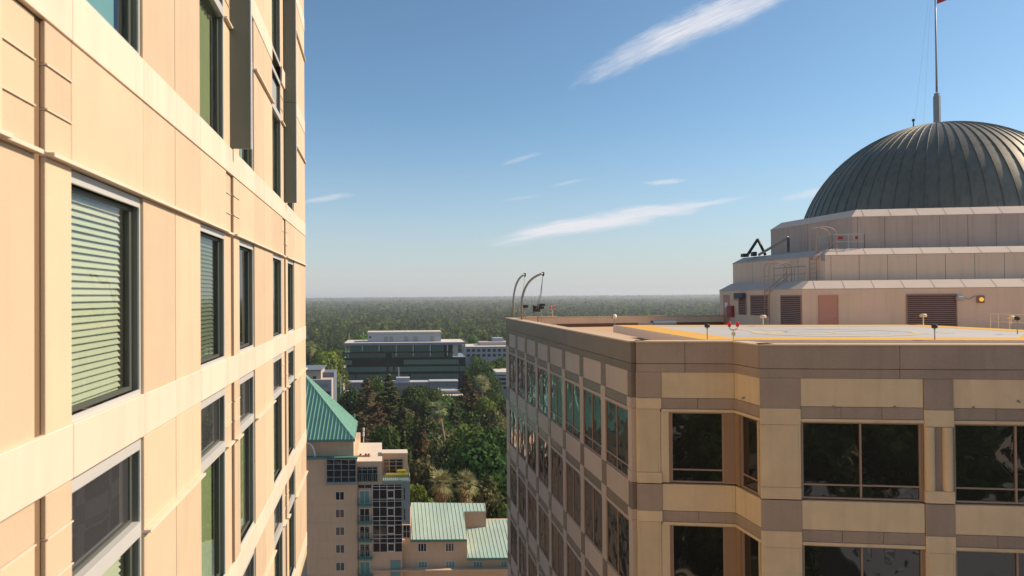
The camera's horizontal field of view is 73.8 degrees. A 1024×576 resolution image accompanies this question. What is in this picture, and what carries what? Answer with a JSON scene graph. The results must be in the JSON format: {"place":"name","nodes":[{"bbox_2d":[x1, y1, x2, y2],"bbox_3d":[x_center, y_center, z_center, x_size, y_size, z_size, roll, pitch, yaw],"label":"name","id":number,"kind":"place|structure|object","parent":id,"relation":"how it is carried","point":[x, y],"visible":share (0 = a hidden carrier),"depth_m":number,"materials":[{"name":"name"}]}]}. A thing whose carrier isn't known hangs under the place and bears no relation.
{"place":"outdoors","nodes":[
{"label":"outdoors","id":0,"kind":"place"},
{"bbox_2d":[306,365,336,401],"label":"building","id":1,"kind":"structure","parent":0,"point":[323,378],"depth_m":217.40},
{"bbox_2d":[344,330,465,394],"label":"glass office block","id":2,"kind":"structure","parent":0,"point":[421,354],"depth_m":399.89,"materials":[{"name":"black"}]},
{"bbox_2d":[306,375,507,575],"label":"hotel building","id":3,"kind":"structure","parent":0,"point":[365,517],"depth_m":114.95,"materials":[{"name":"paint"}]},
{"bbox_2d":[326,459,355,482],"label":"bay window","id":4,"kind":"structure","parent":3,"relation":"in","point":[337,470],"depth_m":114.12,"materials":[{"name":"grey glass"}]},
{"bbox_2d":[357,467,377,481],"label":"window","id":5,"kind":"structure","parent":3,"relation":"in","point":[359,469],"depth_m":114.85,"materials":[{"name":"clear glass"}]},
{"bbox_2d":[383,459,402,472],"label":"window","id":6,"kind":"structure","parent":3,"relation":"in","point":[389,465],"depth_m":118.64,"materials":[{"name":"brown glass"}]},
{"bbox_2d":[390,560,400,575],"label":"window","id":7,"kind":"structure","parent":3,"relation":"in","point":[395,564],"depth_m":114.82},
{"bbox_2d":[304,0,1023,297],"label":"sky","id":8,"kind":"structure","parent":0,"point":[454,148],"materials":[{"name":"blue"}]},
{"label":"ground","id":9,"kind":"structure","parent":0,"visible":0},
{"bbox_2d":[311,349,342,386],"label":"broadleaf tree","id":10,"kind":"object","parent":9,"relation":"on","point":[323,359],"visible":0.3,"depth_m":328.16,"materials":[{"name":"green plant"}]},
{"bbox_2d":[327,348,348,388],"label":"broadleaf tree","id":11,"kind":"object","parent":9,"relation":"on","point":[342,370],"visible":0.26,"depth_m":343.05,"materials":[{"name":"green plant"}]},
{"bbox_2d":[337,387,368,414],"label":"broadleaf tree","id":12,"kind":"object","parent":9,"relation":"on","point":[348,405],"visible":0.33,"depth_m":247.69,"materials":[{"name":"green plant"}]},
{"bbox_2d":[349,378,388,433],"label":"conifer tree","id":13,"kind":"object","parent":9,"relation":"on","point":[367,407],"visible":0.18,"depth_m":212.84,"materials":[{"name":"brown plant"}]},
{"bbox_2d":[367,375,387,405],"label":"broadleaf tree","id":14,"kind":"object","parent":9,"relation":"on","point":[376,386],"visible":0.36,"depth_m":282.52,"materials":[{"name":"green plant"}]},
{"bbox_2d":[367,395,396,436],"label":"conifer tree","id":15,"kind":"object","parent":9,"relation":"on","point":[378,413],"visible":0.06,"depth_m":184.06,"materials":[{"name":"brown plant"}]},
{"bbox_2d":[371,374,401,429],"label":"conifer tree","id":16,"kind":"object","parent":9,"relation":"on","point":[393,398],"visible":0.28,"depth_m":226.73,"materials":[{"name":"green plant"}]},
{"bbox_2d":[369,421,411,453],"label":"broadleaf tree","id":17,"kind":"object","parent":9,"relation":"on","point":[387,439],"visible":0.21,"depth_m":162.55,"materials":[{"name":"green plant"}]},
{"bbox_2d":[345,367,457,395],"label":"building","id":18,"kind":"structure","parent":9,"relation":"on","point":[401,383],"depth_m":379.98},
{"bbox_2d":[395,398,411,445],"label":"conifer tree","id":19,"kind":"object","parent":9,"relation":"on","point":[402,421],"visible":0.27,"depth_m":211.19,"materials":[{"name":"green plant"}]},
{"bbox_2d":[395,385,429,415],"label":"broadleaf tree","id":20,"kind":"object","parent":9,"relation":"on","point":[408,394],"visible":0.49,"depth_m":259.49,"materials":[{"name":"green plant"}]},
{"bbox_2d":[396,415,429,443],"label":"broadleaf tree","id":21,"kind":"object","parent":9,"relation":"on","point":[409,424],"visible":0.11,"depth_m":221.54,"materials":[{"name":"green plant"}]},
{"bbox_2d":[408,411,419,446],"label":"conifer tree","id":22,"kind":"object","parent":9,"relation":"on","point":[416,425],"visible":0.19,"depth_m":214.34,"materials":[{"name":"green plant"}]},
{"bbox_2d":[410,483,433,503],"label":"broadleaf tree","id":23,"kind":"object","parent":9,"relation":"on","point":[417,495],"visible":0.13,"depth_m":138.74,"materials":[{"name":"green plant"}]},
{"bbox_2d":[412,426,433,462],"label":"conifer tree","id":24,"kind":"object","parent":9,"relation":"on","point":[419,447],"visible":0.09,"depth_m":171.07,"materials":[{"name":"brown plant"}]},
{"bbox_2d":[417,400,430,439],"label":"conifer tree","id":25,"kind":"object","parent":9,"relation":"on","point":[425,422],"visible":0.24,"depth_m":204.13,"materials":[{"name":"green plant"}]},
{"bbox_2d":[408,455,441,497],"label":"broadleaf tree","id":26,"kind":"object","parent":9,"relation":"on","point":[420,468],"visible":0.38,"depth_m":146.93,"materials":[{"name":"green plant"}]},
{"bbox_2d":[420,427,454,450],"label":"broadleaf tree","id":27,"kind":"object","parent":9,"relation":"on","point":[438,433],"visible":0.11,"depth_m":196.82,"materials":[{"name":"green plant"}]},
{"bbox_2d":[428,399,447,442],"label":"palm tree","id":28,"kind":"object","parent":9,"relation":"on","point":[436,416],"visible":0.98,"depth_m":181.03,"materials":[{"name":"green plant"}]},
{"bbox_2d":[427,388,448,407],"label":"broadleaf tree","id":29,"kind":"object","parent":9,"relation":"on","point":[434,397],"visible":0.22,"depth_m":266.07,"materials":[{"name":"green plant"}]},
{"bbox_2d":[427,437,451,471],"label":"broadleaf tree","id":30,"kind":"object","parent":9,"relation":"on","point":[438,460],"visible":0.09,"depth_m":163.31,"materials":[{"name":"green plant"}]},
{"bbox_2d":[428,395,455,416],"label":"broadleaf tree","id":31,"kind":"object","parent":9,"relation":"on","point":[448,401],"visible":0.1,"depth_m":242.87,"materials":[{"name":"green plant"}]},
{"bbox_2d":[427,467,457,502],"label":"palm tree","id":32,"kind":"object","parent":9,"relation":"on","point":[443,490],"visible":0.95,"depth_m":136.76,"materials":[{"name":"green plant"}]},
{"bbox_2d":[435,388,462,396],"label":"building","id":33,"kind":"structure","parent":9,"relation":"on","point":[454,392],"depth_m":334.49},
{"bbox_2d":[446,403,461,430],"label":"conifer tree","id":34,"kind":"object","parent":9,"relation":"on","point":[452,419],"visible":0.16,"depth_m":214.03,"materials":[{"name":"green plant"}]},
{"bbox_2d":[442,406,469,423],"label":"broadleaf tree","id":35,"kind":"object","parent":9,"relation":"on","point":[462,413],"visible":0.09,"depth_m":232.75,"materials":[{"name":"green plant"}]},
{"bbox_2d":[445,459,476,502],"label":"broadleaf tree","id":36,"kind":"object","parent":9,"relation":"on","point":[455,499],"visible":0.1,"depth_m":145.65,"materials":[{"name":"green plant"}]},
{"bbox_2d":[438,423,488,458],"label":"broadleaf tree","id":37,"kind":"object","parent":9,"relation":"on","point":[451,444],"visible":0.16,"depth_m":167.34,"materials":[{"name":"green plant"}]},
{"bbox_2d":[453,467,478,502],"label":"palm tree","id":38,"kind":"object","parent":9,"relation":"on","point":[465,495],"visible":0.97,"depth_m":138.12,"materials":[{"name":"green plant"}]},
{"bbox_2d":[455,374,479,412],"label":"conifer tree","id":39,"kind":"object","parent":9,"relation":"on","point":[466,385],"visible":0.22,"depth_m":253.53,"materials":[{"name":"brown plant"}]},
{"bbox_2d":[429,438,506,499],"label":"broadleaf tree","id":40,"kind":"object","parent":9,"relation":"on","point":[486,461],"visible":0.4,"depth_m":147.46,"materials":[{"name":"green plant"}]},
{"bbox_2d":[464,358,494,388],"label":"broadleaf tree","id":41,"kind":"object","parent":9,"relation":"on","point":[476,369],"visible":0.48,"depth_m":341.69,"materials":[{"name":"green plant"}]},
{"bbox_2d":[473,375,489,398],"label":"palm tree","id":42,"kind":"object","parent":9,"relation":"on","point":[482,387],"visible":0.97,"depth_m":284.06,"materials":[{"name":"green plant"}]},
{"bbox_2d":[457,425,506,479],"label":"broadleaf tree","id":43,"kind":"object","parent":9,"relation":"on","point":[498,441],"visible":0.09,"depth_m":161.64,"materials":[{"name":"green plant"}]},
{"bbox_2d":[462,337,505,365],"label":"pale office block","id":44,"kind":"structure","parent":9,"relation":"on","point":[493,349],"depth_m":469.57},
{"bbox_2d":[462,396,506,426],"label":"broadleaf tree","id":45,"kind":"object","parent":9,"relation":"on","point":[480,406],"visible":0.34,"depth_m":233.14,"materials":[{"name":"green plant"}]},
{"bbox_2d":[469,370,503,394],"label":"broadleaf tree","id":46,"kind":"object","parent":9,"relation":"on","point":[494,386],"visible":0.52,"depth_m":317.69,"materials":[{"name":"green plant"}]},
{"bbox_2d":[469,408,506,436],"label":"broadleaf tree","id":47,"kind":"object","parent":9,"relation":"on","point":[492,417],"visible":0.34,"depth_m":202.25,"materials":[{"name":"green plant"}]},
{"bbox_2d":[470,475,506,518],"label":"broadleaf tree","id":48,"kind":"object","parent":9,"relation":"on","point":[491,497],"visible":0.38,"depth_m":140.09,"materials":[{"name":"green plant"}]},
{"bbox_2d":[481,480,506,518],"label":"broadleaf tree","id":49,"kind":"object","parent":9,"relation":"on","point":[502,486],"visible":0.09,"depth_m":140.65,"materials":[{"name":"green plant"}]},
{"bbox_2d":[492,368,505,397],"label":"parking structure","id":50,"kind":"object","parent":9,"relation":"on","point":[500,373],"visible":0.23,"depth_m":330.03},
{"bbox_2d":[305,294,719,349],"bbox_3d":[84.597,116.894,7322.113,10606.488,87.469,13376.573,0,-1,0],"label":"woods","id":51,"kind":"object","parent":9,"relation":"on","point":[339,321],"visible":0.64,"depth_m":1686.85,"materials":[{"name":"green plant"}]},
{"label":"pavement","id":52,"kind":"structure","parent":0,"visible":0},
{"bbox_2d":[0,0,308,575],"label":"stone tower","id":53,"kind":"structure","parent":52,"relation":"on","point":[153,368],"depth_m":8.75,"materials":[{"name":"beige stone"}]},
{"bbox_2d":[71,439,140,575],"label":"window","id":54,"kind":"structure","parent":53,"relation":"in","point":[106,497],"depth_m":7.52,"materials":[{"name":"glass"}]},
{"bbox_2d":[71,170,140,421],"bbox_3d":[-4.443,0.113,7.346,0.195,2.440,2.000,0,-1,-11],"label":"window","id":55,"kind":"structure","parent":53,"relation":"in","point":[95,379],"depth_m":7.56,"materials":[{"name":"metal"}]},
{"bbox_2d":[85,0,139,54],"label":"window","id":56,"kind":"structure","parent":53,"relation":"in","point":[105,8],"depth_m":8.24,"materials":[{"name":"glass"}]},
{"bbox_2d":[199,0,223,140],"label":"window","id":57,"kind":"structure","parent":53,"relation":"in","point":[216,8],"depth_m":12.69,"materials":[{"name":"metal"}]},
{"bbox_2d":[200,223,224,368],"bbox_3d":[-5.362,0.168,11.986,0.195,2.440,1.940,0,-1,-11],"label":"window","id":58,"kind":"structure","parent":53,"relation":"in","point":[206,321],"depth_m":12.55,"materials":[{"name":"metal"}]},
{"bbox_2d":[201,388,225,575],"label":"window","id":59,"kind":"structure","parent":53,"relation":"in","point":[213,443],"depth_m":12.55,"materials":[{"name":"glass"}]},
{"bbox_2d":[239,130,252,169],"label":"window","id":60,"kind":"structure","parent":53,"relation":"in","point":[249,153],"depth_m":15.94,"materials":[{"name":"glass"}]},
{"bbox_2d":[239,239,253,352],"bbox_3d":[-5.940,0.204,15.062,0.135,2.440,1.800,0,-1,-11],"label":"window","id":61,"kind":"structure","parent":53,"relation":"in","point":[249,251],"depth_m":15.84,"materials":[{"name":"metal"}]},
{"bbox_2d":[240,371,253,546],"bbox_3d":[-5.947,3.724,15.024,0.437,3.600,1.805,0,-1,-5],"label":"window","id":62,"kind":"structure","parent":53,"relation":"in","point":[247,381],"depth_m":15.76,"materials":[{"name":"glass"}]},
{"bbox_2d":[242,551,254,575],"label":"window","id":63,"kind":"structure","parent":53,"relation":"in","point":[249,570],"depth_m":15.84,"materials":[{"name":"glass"}]},
{"bbox_2d":[272,0,279,66],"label":"window","id":64,"kind":"structure","parent":53,"relation":"in","point":[275,3],"depth_m":20.55,"materials":[{"name":"metal"}]},
{"bbox_2d":[272,64,280,197],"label":"window","id":65,"kind":"structure","parent":53,"relation":"in","point":[276,86],"depth_m":20.60,"materials":[{"name":"metal"}]},
{"bbox_2d":[273,354,281,485],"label":"window","id":66,"kind":"structure","parent":53,"relation":"in","point":[277,361],"depth_m":20.52,"materials":[{"name":"glass"}]},
{"bbox_2d":[273,253,281,338],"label":"window","id":67,"kind":"structure","parent":53,"relation":"in","point":[278,262],"depth_m":20.57,"materials":[{"name":"glass"}]},
{"bbox_2d":[274,491,282,575],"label":"window","id":68,"kind":"structure","parent":53,"relation":"in","point":[278,510],"depth_m":20.43,"materials":[{"name":"glass"}]},
{"bbox_2d":[288,347,293,457],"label":"window","id":69,"kind":"structure","parent":53,"relation":"in","point":[290,351],"depth_m":23.47,"materials":[{"name":"glass"}]},
{"bbox_2d":[288,260,293,332],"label":"window","id":70,"kind":"structure","parent":53,"relation":"in","point":[290,263],"depth_m":23.51,"materials":[{"name":"glass"}]},
{"bbox_2d":[289,469,294,575],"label":"window","id":71,"kind":"structure","parent":53,"relation":"in","point":[291,479],"depth_m":23.42,"materials":[{"name":"glass"}]},
{"bbox_2d":[506,121,1023,575],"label":"office tower","id":72,"kind":"structure","parent":52,"relation":"on","point":[845,414],"depth_m":24.36,"materials":[{"name":"concrete"}]},
{"bbox_2d":[509,353,515,391],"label":"window","id":73,"kind":"structure","parent":72,"relation":"in","point":[512,360],"depth_m":48.42,"materials":[{"name":"grey glass"}]},
{"bbox_2d":[510,409,515,449],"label":"window","id":74,"kind":"structure","parent":72,"relation":"in","point":[512,415],"depth_m":48.16,"materials":[{"name":"brown glass"}]},
{"bbox_2d":[510,464,516,507],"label":"window","id":75,"kind":"structure","parent":72,"relation":"in","point":[513,477],"depth_m":48.33,"materials":[{"name":"brown glass"}]},
{"bbox_2d":[511,521,516,565],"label":"window","id":76,"kind":"structure","parent":72,"relation":"in","point":[513,531],"depth_m":48.08,"materials":[{"name":"glass"}]},
{"bbox_2d":[517,357,524,398],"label":"window","id":77,"kind":"structure","parent":72,"relation":"in","point":[520,362],"depth_m":45.04,"materials":[{"name":"glass"}]},
{"bbox_2d":[518,417,525,460],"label":"window","id":78,"kind":"structure","parent":72,"relation":"in","point":[521,424],"depth_m":45.25,"materials":[{"name":"glass"}]},
{"bbox_2d":[518,476,525,522],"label":"window","id":79,"kind":"structure","parent":72,"relation":"in","point":[522,487],"depth_m":44.96,"materials":[{"name":"glass"}]},
{"bbox_2d":[519,536,526,575],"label":"window","id":80,"kind":"structure","parent":72,"relation":"in","point":[522,549],"depth_m":45.21,"materials":[{"name":"glass"}]},
{"bbox_2d":[527,362,535,406],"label":"window","id":81,"kind":"structure","parent":72,"relation":"in","point":[531,389],"depth_m":41.90,"materials":[{"name":"glass"}]},
{"bbox_2d":[527,425,535,473],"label":"window","id":82,"kind":"structure","parent":72,"relation":"in","point":[531,435],"depth_m":42.08,"materials":[{"name":"brown glass"}]},
{"bbox_2d":[521,272,543,318],"bbox_3d":[1.408,0.913,47.071,1.717,4.010,0.235,0,-1,-6],"label":"davit","id":83,"kind":"object","parent":72,"relation":"on","point":[531,279],"visible":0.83,"depth_m":47.03,"materials":[{"name":"grey metal"}]},
{"bbox_2d":[528,489,536,541],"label":"window","id":84,"kind":"structure","parent":72,"relation":"in","point":[532,505],"depth_m":41.81,"materials":[{"name":"brown glass"}]},
{"bbox_2d":[538,367,547,416],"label":"window","id":85,"kind":"structure","parent":72,"relation":"in","point":[542,374],"depth_m":38.73,"materials":[{"name":"teal glass"}]},
{"bbox_2d":[538,435,548,488],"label":"window","id":86,"kind":"structure","parent":72,"relation":"in","point":[543,471],"depth_m":38.70,"materials":[{"name":"glass"}]},
{"bbox_2d":[539,505,548,561],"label":"window","id":87,"kind":"structure","parent":72,"relation":"in","point":[543,518],"depth_m":38.67,"materials":[{"name":"glass"}]},
{"bbox_2d":[550,373,562,426],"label":"window","id":88,"kind":"structure","parent":72,"relation":"in","point":[555,381],"depth_m":35.60,"materials":[{"name":"glass"}]},
{"bbox_2d":[551,448,562,506],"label":"window","id":89,"kind":"structure","parent":72,"relation":"in","point":[556,460],"depth_m":35.56,"materials":[{"name":"brown glass"}]},
{"bbox_2d":[552,523,563,575],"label":"window","id":90,"kind":"structure","parent":72,"relation":"in","point":[557,539],"depth_m":35.69,"materials":[{"name":"brown glass"}]},
{"bbox_2d":[565,380,579,440],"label":"window","id":91,"kind":"structure","parent":72,"relation":"in","point":[572,391],"depth_m":32.45,"materials":[{"name":"glass"}]},
{"bbox_2d":[566,462,580,528],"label":"window","id":92,"kind":"structure","parent":72,"relation":"in","point":[573,479],"depth_m":32.40,"materials":[{"name":"brown glass"}]},
{"bbox_2d":[567,544,580,575],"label":"window","id":93,"kind":"structure","parent":72,"relation":"in","point":[573,563],"depth_m":32.76,"materials":[{"name":"brown glass"}]},
{"bbox_2d":[583,389,601,456],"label":"window","id":94,"kind":"structure","parent":72,"relation":"in","point":[591,401],"depth_m":29.29,"materials":[{"name":"teal glass"}]},
{"bbox_2d":[584,478,602,553],"bbox_3d":[3.508,9.734,29.270,0.064,2.510,2.620,0,-1,-10],"label":"window","id":95,"kind":"structure","parent":72,"relation":"in","point":[592,497],"depth_m":29.25,"materials":[{"name":"glass"}]},
{"bbox_2d":[606,399,628,477],"bbox_3d":[4.040,5.698,26.162,0.064,2.510,2.620,0,-1,-10],"label":"window","id":96,"kind":"structure","parent":72,"relation":"in","point":[616,415],"depth_m":26.14,"materials":[{"name":"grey glass"}]},
{"bbox_2d":[607,500,628,575],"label":"window","id":97,"kind":"structure","parent":72,"relation":"in","point":[617,523],"depth_m":26.12,"materials":[{"name":"glass"}]},
{"bbox_2d":[638,320,676,324],"bbox_3d":[9.393,2.458,44.130,2.545,0.724,0.647,0,-1,-13],"label":"duct","id":98,"kind":"object","parent":72,"relation":"on","point":[663,322],"visible":0.36,"depth_m":44.00,"materials":[{"name":"grey metal"}]},
{"bbox_2d":[671,412,723,482],"bbox_3d":[6.589,5.662,24.296,1.821,2.500,0.281,-1,-1,2],"label":"window","id":99,"kind":"structure","parent":72,"relation":"in","point":[697,438],"depth_m":24.29,"materials":[{"name":"black glass"}]},
{"bbox_2d":[672,525,724,575],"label":"window","id":100,"kind":"structure","parent":72,"relation":"in","point":[696,550],"depth_m":24.26,"materials":[{"name":"glass"}]},
{"bbox_2d":[723,295,729,324],"bbox_3d":[16.340,1.686,51.994,0.050,2.310,0.923,0,-1,-9],"label":"door","id":101,"kind":"structure","parent":72,"relation":"in","point":[726,302],"depth_m":52.12,"materials":[{"name":"grey metal"}]},
{"bbox_2d":[741,415,758,494],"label":"window","id":102,"kind":"structure","parent":72,"relation":"in","point":[750,481],"depth_m":23.33,"materials":[{"name":"glass"}]},
{"bbox_2d":[742,532,758,575],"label":"window","id":103,"kind":"structure","parent":72,"relation":"in","point":[749,545],"depth_m":23.32,"materials":[{"name":"glass"}]},
{"bbox_2d":[741,236,789,256],"bbox_3d":[19.530,-3.162,52.129,1.607,1.462,4.024,0,-1,-43],"label":"steel boom","id":104,"kind":"object","parent":72,"relation":"on","point":[787,238],"visible":1,"depth_m":52.73,"materials":[{"name":"black metal"}]},
{"bbox_2d":[764,262,791,324],"bbox_3d":[17.878,0.502,45.844,1.671,4.526,0.666,0,-1,-9],"label":"roof ladder","id":105,"kind":"object","parent":72,"relation":"on","point":[772,285],"visible":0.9,"depth_m":45.76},
{"bbox_2d":[809,226,836,280],"bbox_3d":[20.528,-2.236,45.054,1.570,3.583,0.746,0,-1,-12],"label":"roof ladder","id":106,"kind":"object","parent":72,"relation":"on","point":[818,250],"visible":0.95,"depth_m":44.91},
{"bbox_2d":[818,295,838,324],"bbox_3d":[19.358,1.578,41.735,1.159,2.266,0.120,-1,-1,7],"label":"door","id":107,"kind":"structure","parent":72,"relation":"in","point":[828,314],"depth_m":41.77,"materials":[{"name":"pink metal"}]},
{"bbox_2d":[819,234,864,248],"bbox_3d":[21.818,-3.050,45.128,2.706,0.974,1.083,-1,-1,22],"label":"terrace railing","id":108,"kind":"object","parent":72,"relation":"on","point":[841,237],"visible":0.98,"depth_m":44.74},
{"bbox_2d":[802,422,921,500],"bbox_3d":[11.300,5.600,22.140,3.660,2.500,0.090,-1,-1,7],"label":"window","id":109,"kind":"structure","parent":72,"relation":"in","point":[841,460],"depth_m":22.14,"materials":[{"name":"black glass"}]},
{"bbox_2d":[803,545,922,575],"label":"window","id":110,"kind":"structure","parent":72,"relation":"in","point":[817,560],"depth_m":22.12,"materials":[{"name":"glass"}]},
{"bbox_2d":[914,0,940,124],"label":"flagpole","id":111,"kind":"object","parent":72,"relation":"on","point":[936,107],"visible":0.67,"depth_m":59.12,"materials":[{"name":"grey metal"}]},
{"bbox_2d":[954,424,1023,503],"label":"window","id":112,"kind":"structure","parent":72,"relation":"in","point":[989,458],"depth_m":21.66,"materials":[{"name":"black glass"}]},
{"bbox_2d":[956,551,1023,575],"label":"window","id":113,"kind":"structure","parent":72,"relation":"in","point":[968,563],"depth_m":21.64,"materials":[{"name":"grey glass"}]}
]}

